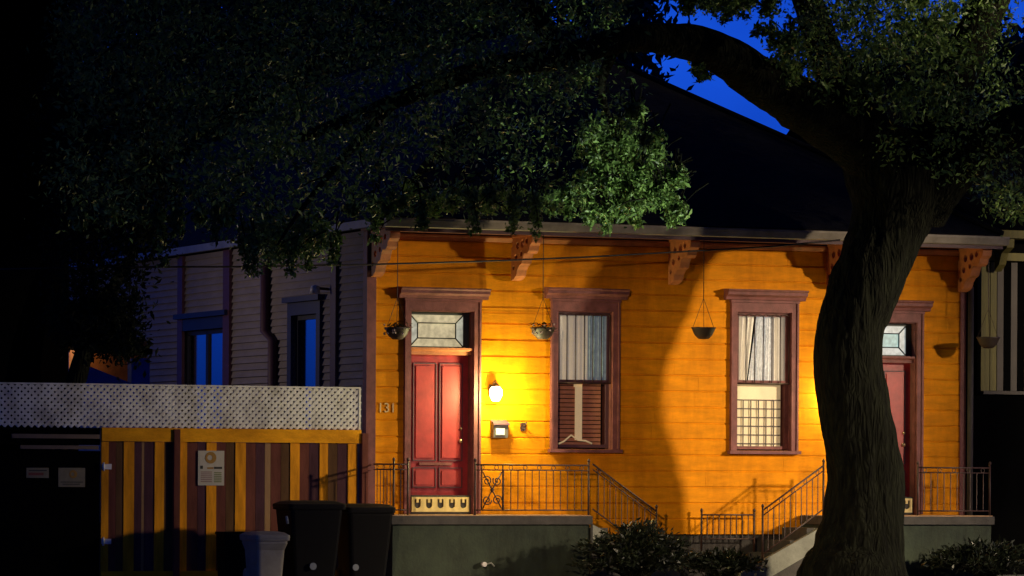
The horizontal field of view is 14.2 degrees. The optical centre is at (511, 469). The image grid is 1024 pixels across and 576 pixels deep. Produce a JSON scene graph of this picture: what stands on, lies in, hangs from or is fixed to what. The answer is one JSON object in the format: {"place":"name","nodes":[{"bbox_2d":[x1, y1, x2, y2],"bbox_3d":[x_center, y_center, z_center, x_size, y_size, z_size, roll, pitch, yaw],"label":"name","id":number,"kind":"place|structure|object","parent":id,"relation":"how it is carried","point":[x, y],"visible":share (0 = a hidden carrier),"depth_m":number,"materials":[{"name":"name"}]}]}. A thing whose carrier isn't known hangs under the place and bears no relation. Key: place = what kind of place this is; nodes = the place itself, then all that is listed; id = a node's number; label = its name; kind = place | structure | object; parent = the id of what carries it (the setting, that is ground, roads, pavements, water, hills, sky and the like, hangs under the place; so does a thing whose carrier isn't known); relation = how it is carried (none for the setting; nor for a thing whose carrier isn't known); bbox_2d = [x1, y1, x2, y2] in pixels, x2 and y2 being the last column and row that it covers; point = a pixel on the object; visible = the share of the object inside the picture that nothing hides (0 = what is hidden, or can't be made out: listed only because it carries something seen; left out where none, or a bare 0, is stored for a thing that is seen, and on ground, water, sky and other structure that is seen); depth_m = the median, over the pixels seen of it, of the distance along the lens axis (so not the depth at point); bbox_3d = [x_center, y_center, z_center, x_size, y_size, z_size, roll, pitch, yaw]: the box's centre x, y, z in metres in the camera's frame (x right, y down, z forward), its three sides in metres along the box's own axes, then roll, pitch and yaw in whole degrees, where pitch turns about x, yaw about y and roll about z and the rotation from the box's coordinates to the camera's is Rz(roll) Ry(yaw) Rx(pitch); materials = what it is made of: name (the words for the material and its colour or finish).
{"place":"outdoors","nodes":[
{"label":"outdoors","id":0,"kind":"place"},
{"bbox_2d":[83,0,1023,133],"label":"sky","id":1,"kind":"structure","parent":0,"point":[717,91],"materials":[{"name":"blue"}]},
{"bbox_2d":[786,64,1023,395],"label":"neighbor house","id":2,"kind":"structure","parent":0,"point":[998,369],"depth_m":62.84,"materials":[{"name":"white wood"}]},
{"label":"yard","id":3,"kind":"structure","parent":0,"visible":0},
{"bbox_2d":[0,0,70,450],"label":"dark building","id":4,"kind":"structure","parent":3,"relation":"on","point":[25,357],"depth_m":56.98,"materials":[{"name":"black"}]},
{"bbox_2d":[15,40,204,450],"bbox_3d":[-5.460,-2.111,55.370,2.515,7.473,3.162,0,0,3],"label":"shade tree","id":5,"kind":"object","parent":3,"relation":"on","point":[89,325],"visible":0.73,"depth_m":54.94,"materials":[{"name":"green plant"}]},
{"bbox_2d":[68,341,152,405],"bbox_3d":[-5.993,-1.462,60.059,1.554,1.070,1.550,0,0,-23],"label":"back cottage","id":6,"kind":"structure","parent":3,"relation":"on","point":[100,373],"depth_m":59.95,"materials":[{"name":"brown wood"}]},
{"bbox_2d":[69,0,326,221],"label":"background tree","id":7,"kind":"object","parent":3,"relation":"on","point":[224,8],"visible":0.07,"depth_m":79.75,"materials":[{"name":"green plant"}]},
{"bbox_2d":[123,0,530,135],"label":"background tree","id":8,"kind":"object","parent":3,"relation":"on","point":[364,17],"visible":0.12,"depth_m":80.67,"materials":[{"name":"green plant"}]},
{"bbox_2d":[68,29,1009,575],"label":"shotgun house","id":9,"kind":"structure","parent":3,"relation":"on","point":[626,377],"depth_m":59.69,"materials":[{"name":"orange paint"}]},
{"bbox_2d":[173,309,227,428],"bbox_3d":[-4.829,-0.819,64.243,0.200,3.280,2.503,0,0,-23],"label":"window","id":10,"kind":"structure","parent":9,"relation":"in","point":[204,336],"depth_m":64.38,"materials":[{"name":"blue glass"}]},
{"bbox_2d":[282,294,324,429],"bbox_3d":[-2.968,-0.850,60.009,0.320,3.365,1.543,0,0,-23],"label":"window","id":11,"kind":"structure","parent":9,"relation":"in","point":[309,331],"depth_m":60.14,"materials":[{"name":"blue glass"}]},
{"bbox_2d":[310,285,328,293],"bbox_3d":[-2.773,-2.590,59.053,0.291,0.130,0.160,0,0,-23],"label":"security light","id":12,"kind":"object","parent":9,"relation":"attached to","point":[315,289],"visible":1,"depth_m":58.98,"materials":[{"name":"metal"}]},
{"bbox_2d":[380,403,393,411],"bbox_3d":[-1.764,-0.869,57.776,0.209,0.133,0.009,0,0,-23],"label":"house number","id":13,"kind":"object","parent":9,"relation":"attached to","point":[387,407],"visible":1,"depth_m":57.78,"materials":[{"name":"paint"}]},
{"bbox_2d":[381,244,412,339],"bbox_3d":[-1.588,-2.575,57.197,0.461,1.535,0.456,0,0,-23],"label":"hanging planter","id":14,"kind":"object","parent":9,"relation":"hanging from","point":[396,332],"visible":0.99,"depth_m":57.12,"materials":[{"name":"metal"}]},
{"bbox_2d":[0,239,839,269],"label":"overhead cable","id":15,"kind":"object","parent":9,"relation":"attached to","point":[434,262],"visible":0.94,"depth_m":56.86,"materials":[{"name":"black rubber"}]},
{"bbox_2d":[398,286,490,513],"bbox_3d":[-1.025,-0.972,58.177,1.361,3.208,0.500,0,0,-23],"label":"doorway","id":16,"kind":"structure","parent":9,"relation":"in","point":[442,353],"depth_m":58.23,"materials":[{"name":"paint"}]},
{"bbox_2d":[489,380,501,400],"bbox_3d":[-0.241,-1.118,58.282,0.176,0.310,0.233,0,0,-23],"label":"wall lamp","id":17,"kind":"object","parent":9,"relation":"attached to","point":[495,391],"visible":1,"depth_m":58.20,"materials":[{"name":"glass"}]},
{"bbox_2d":[490,420,509,437],"bbox_3d":[-0.172,-0.572,58.389,0.246,0.263,0.133,0,0,-23],"label":"mailbox","id":18,"kind":"object","parent":9,"relation":"attached to","point":[499,428],"visible":1,"depth_m":58.35,"materials":[{"name":"grey metal"}]},
{"bbox_2d":[520,422,526,430],"bbox_3d":[0.179,-0.613,58.536,0.075,0.127,0.135,0,0,-23],"label":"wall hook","id":19,"kind":"object","parent":9,"relation":"attached to","point":[522,426],"depth_m":58.58,"materials":[{"name":"metal"}]},
{"bbox_2d":[528,237,557,338],"bbox_3d":[0.451,-2.584,58.064,0.453,1.493,0.475,0,0,-23],"label":"hanging planter","id":20,"kind":"object","parent":9,"relation":"hanging from","point":[542,331],"visible":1,"depth_m":57.98,"materials":[{"name":"metal"}]},
{"bbox_2d":[544,287,629,452],"bbox_3d":[1.013,-1.425,59.040,1.274,2.366,0.500,0,0,-23],"label":"window","id":21,"kind":"structure","parent":9,"relation":"in","point":[585,347],"depth_m":59.06,"materials":[{"name":"paint"}]},
{"bbox_2d":[691,253,715,338],"bbox_3d":[2.758,-2.594,59.050,0.370,1.445,0.364,0,0,-23],"label":"hanging planter","id":22,"kind":"object","parent":9,"relation":"hanging from","point":[703,332],"visible":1,"depth_m":58.96,"materials":[{"name":"metal"}]},
{"bbox_2d":[723,288,808,453],"bbox_3d":[3.654,-1.429,60.161,1.299,2.412,0.500,0,0,-23],"label":"window","id":23,"kind":"structure","parent":9,"relation":"in","point":[764,407],"depth_m":60.20,"materials":[{"name":"paint"}]},
{"bbox_2d":[882,300,933,514],"bbox_3d":[5.539,-0.923,60.963,1.361,3.188,0.500,0,0,-23],"label":"doorway","id":24,"kind":"structure","parent":9,"relation":"in","point":[903,338],"depth_m":61.08,"materials":[{"name":"paint"}]},
{"bbox_2d":[976,261,999,348],"bbox_3d":[7.069,-2.541,60.880,0.370,1.498,0.364,0,0,-23],"label":"hanging planter","id":25,"kind":"object","parent":9,"relation":"hanging from","point":[988,342],"visible":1,"depth_m":60.79,"materials":[{"name":"metal"}]},
{"bbox_2d":[388,0,716,90],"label":"background tree","id":26,"kind":"object","parent":3,"relation":"on","point":[650,10],"visible":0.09,"depth_m":83.59,"materials":[{"name":"green plant"}]},
{"bbox_2d":[840,0,1023,71],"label":"background tree","id":27,"kind":"object","parent":3,"relation":"on","point":[1017,48],"visible":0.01,"depth_m":87.67,"materials":[{"name":"green plant"}]},
{"bbox_2d":[984,17,1023,71],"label":"background tree","id":28,"kind":"object","parent":3,"relation":"on","point":[1005,19],"depth_m":88.15,"materials":[{"name":"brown plant"}]},
{"bbox_3d":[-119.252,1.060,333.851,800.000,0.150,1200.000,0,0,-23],"label":"ground","id":29,"kind":"structure","parent":0,"visible":0},
{"bbox_2d":[24,0,1023,575],"bbox_3d":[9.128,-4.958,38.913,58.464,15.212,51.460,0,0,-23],"label":"oak tree","id":30,"kind":"object","parent":29,"relation":"on","point":[908,184],"visible":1,"depth_m":55.05,"materials":[{"name":"green plant"}]},
{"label":"sidewalk","id":31,"kind":"structure","parent":0,"visible":0},
{"bbox_2d":[0,382,367,575],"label":"board fence","id":32,"kind":"object","parent":31,"relation":"on","point":[163,512],"visible":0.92,"depth_m":56.55,"materials":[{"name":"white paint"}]},
{"bbox_2d":[0,427,111,575],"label":"dark gate","id":33,"kind":"structure","parent":32,"relation":"attached to","point":[49,527],"depth_m":55.75,"materials":[{"name":"black paint"}]},
{"bbox_2d":[26,468,48,477],"bbox_3d":[-6.436,0.048,55.678,0.315,0.137,0.011,0,0,-23],"label":"sign","id":34,"kind":"object","parent":33,"relation":"attached to","point":[37,472],"visible":1,"depth_m":55.67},
{"bbox_2d":[58,468,84,486],"bbox_3d":[-5.993,0.110,55.866,0.377,0.261,0.012,0,0,-23],"label":"sign","id":35,"kind":"object","parent":33,"relation":"attached to","point":[71,477],"visible":1,"depth_m":55.86,"materials":[{"name":"white"}]},
{"bbox_2d":[198,451,223,484],"bbox_3d":[-4.152,-0.017,56.632,0.380,0.478,0.012,0,0,-23],"label":"sign","id":36,"kind":"object","parent":32,"relation":"attached to","point":[210,467],"visible":1,"depth_m":56.63,"materials":[{"name":"white"}]},
{"bbox_2d":[239,531,289,575],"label":"trash can","id":37,"kind":"object","parent":31,"relation":"on","point":[264,553],"visible":1,"depth_m":54.84,"materials":[{"name":"grey plastic"}]},
{"bbox_2d":[273,500,345,575],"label":"wheelie bin","id":38,"kind":"object","parent":31,"relation":"on","point":[311,528],"visible":0.91,"depth_m":55.49,"materials":[{"name":"black plastic"}]},
{"bbox_2d":[336,503,395,575],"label":"wheelie bin","id":39,"kind":"object","parent":31,"relation":"on","point":[364,538],"visible":0.91,"depth_m":55.86,"materials":[{"name":"black plastic"}]},
{"bbox_2d":[385,514,592,575],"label":"porch","id":40,"kind":"object","parent":31,"relation":"on","point":[468,544],"visible":0.76,"depth_m":57.49,"materials":[{"name":"concrete"}]},
{"bbox_2d":[373,457,408,514],"bbox_3d":[-1.689,0.290,57.331,0.256,0.925,0.782,0,0,-23],"label":"iron railing","id":41,"kind":"object","parent":40,"relation":"on","point":[394,469],"visible":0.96,"depth_m":57.02,"materials":[{"name":"black metal"}]},
{"bbox_2d":[480,562,494,566],"bbox_3d":[-0.339,1.333,57.444,0.194,0.073,0.094,0,0,-23],"label":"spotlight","id":42,"kind":"object","parent":40,"relation":"attached to","point":[483,564],"depth_m":57.41,"materials":[{"name":"white metal"}]},
{"bbox_2d":[474,458,589,514],"bbox_3d":[0.283,0.302,57.768,1.784,0.925,0.070,0,0,-23],"label":"iron railing","id":43,"kind":"object","parent":40,"relation":"on","point":[525,470],"visible":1,"depth_m":57.68,"materials":[{"name":"black metal"}]},
{"bbox_2d":[589,524,679,575],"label":"porch stairs","id":44,"kind":"structure","parent":31,"relation":"on","point":[594,530],"depth_m":58.21,"materials":[{"name":"concrete"}]},
{"bbox_2d":[592,464,657,528],"bbox_3d":[1.605,0.669,58.330,1.028,1.501,0.044,0,0,-23],"label":"iron railing","id":45,"kind":"object","parent":44,"relation":"on","point":[632,493],"visible":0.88,"depth_m":58.30,"materials":[{"name":"black metal"}]},
{"bbox_2d":[565,517,708,575],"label":"shrub","id":46,"kind":"object","parent":31,"relation":"on","point":[635,548],"visible":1,"depth_m":57.20,"materials":[{"name":"green plant"}]},
{"bbox_2d":[677,545,768,575],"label":"shrub","id":47,"kind":"object","parent":31,"relation":"on","point":[718,562],"visible":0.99,"depth_m":57.94,"materials":[{"name":"green plant"}]},
{"bbox_2d":[734,527,817,575],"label":"porch stairs","id":48,"kind":"structure","parent":31,"relation":"on","point":[785,556],"depth_m":59.36,"materials":[{"name":"concrete"}]},
{"bbox_2d":[700,508,755,551],"bbox_3d":[3.141,0.882,59.721,0.894,0.640,0.044,0,0,-23],"label":"iron railing","id":49,"kind":"object","parent":48,"relation":"on","point":[719,515],"visible":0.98,"depth_m":59.72,"materials":[{"name":"black metal"}]},
{"bbox_2d":[761,459,824,558],"bbox_3d":[4.066,0.632,59.374,1.024,1.579,0.044,0,0,-23],"label":"iron railing","id":50,"kind":"object","parent":48,"relation":"on","point":[782,500],"visible":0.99,"depth_m":59.37,"materials":[{"name":"black metal"}]},
{"bbox_2d":[800,515,994,575],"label":"porch","id":51,"kind":"object","parent":31,"relation":"on","point":[924,534],"visible":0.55,"depth_m":60.27,"materials":[{"name":"concrete"}]},
{"bbox_2d":[826,461,990,515],"bbox_3d":[5.822,0.336,60.119,2.732,0.925,0.044,0,0,-23],"label":"iron railing","id":52,"kind":"object","parent":51,"relation":"on","point":[955,468],"visible":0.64,"depth_m":60.42,"materials":[{"name":"black metal"}]},
{"bbox_2d":[914,534,1023,575],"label":"shrub","id":53,"kind":"object","parent":31,"relation":"on","point":[979,558],"visible":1,"depth_m":59.46,"materials":[{"name":"green plant"}]},
{"bbox_2d":[965,393,1023,574],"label":"side gate","id":54,"kind":"structure","parent":31,"relation":"on","point":[998,432],"depth_m":62.00,"materials":[{"name":"black metal"}]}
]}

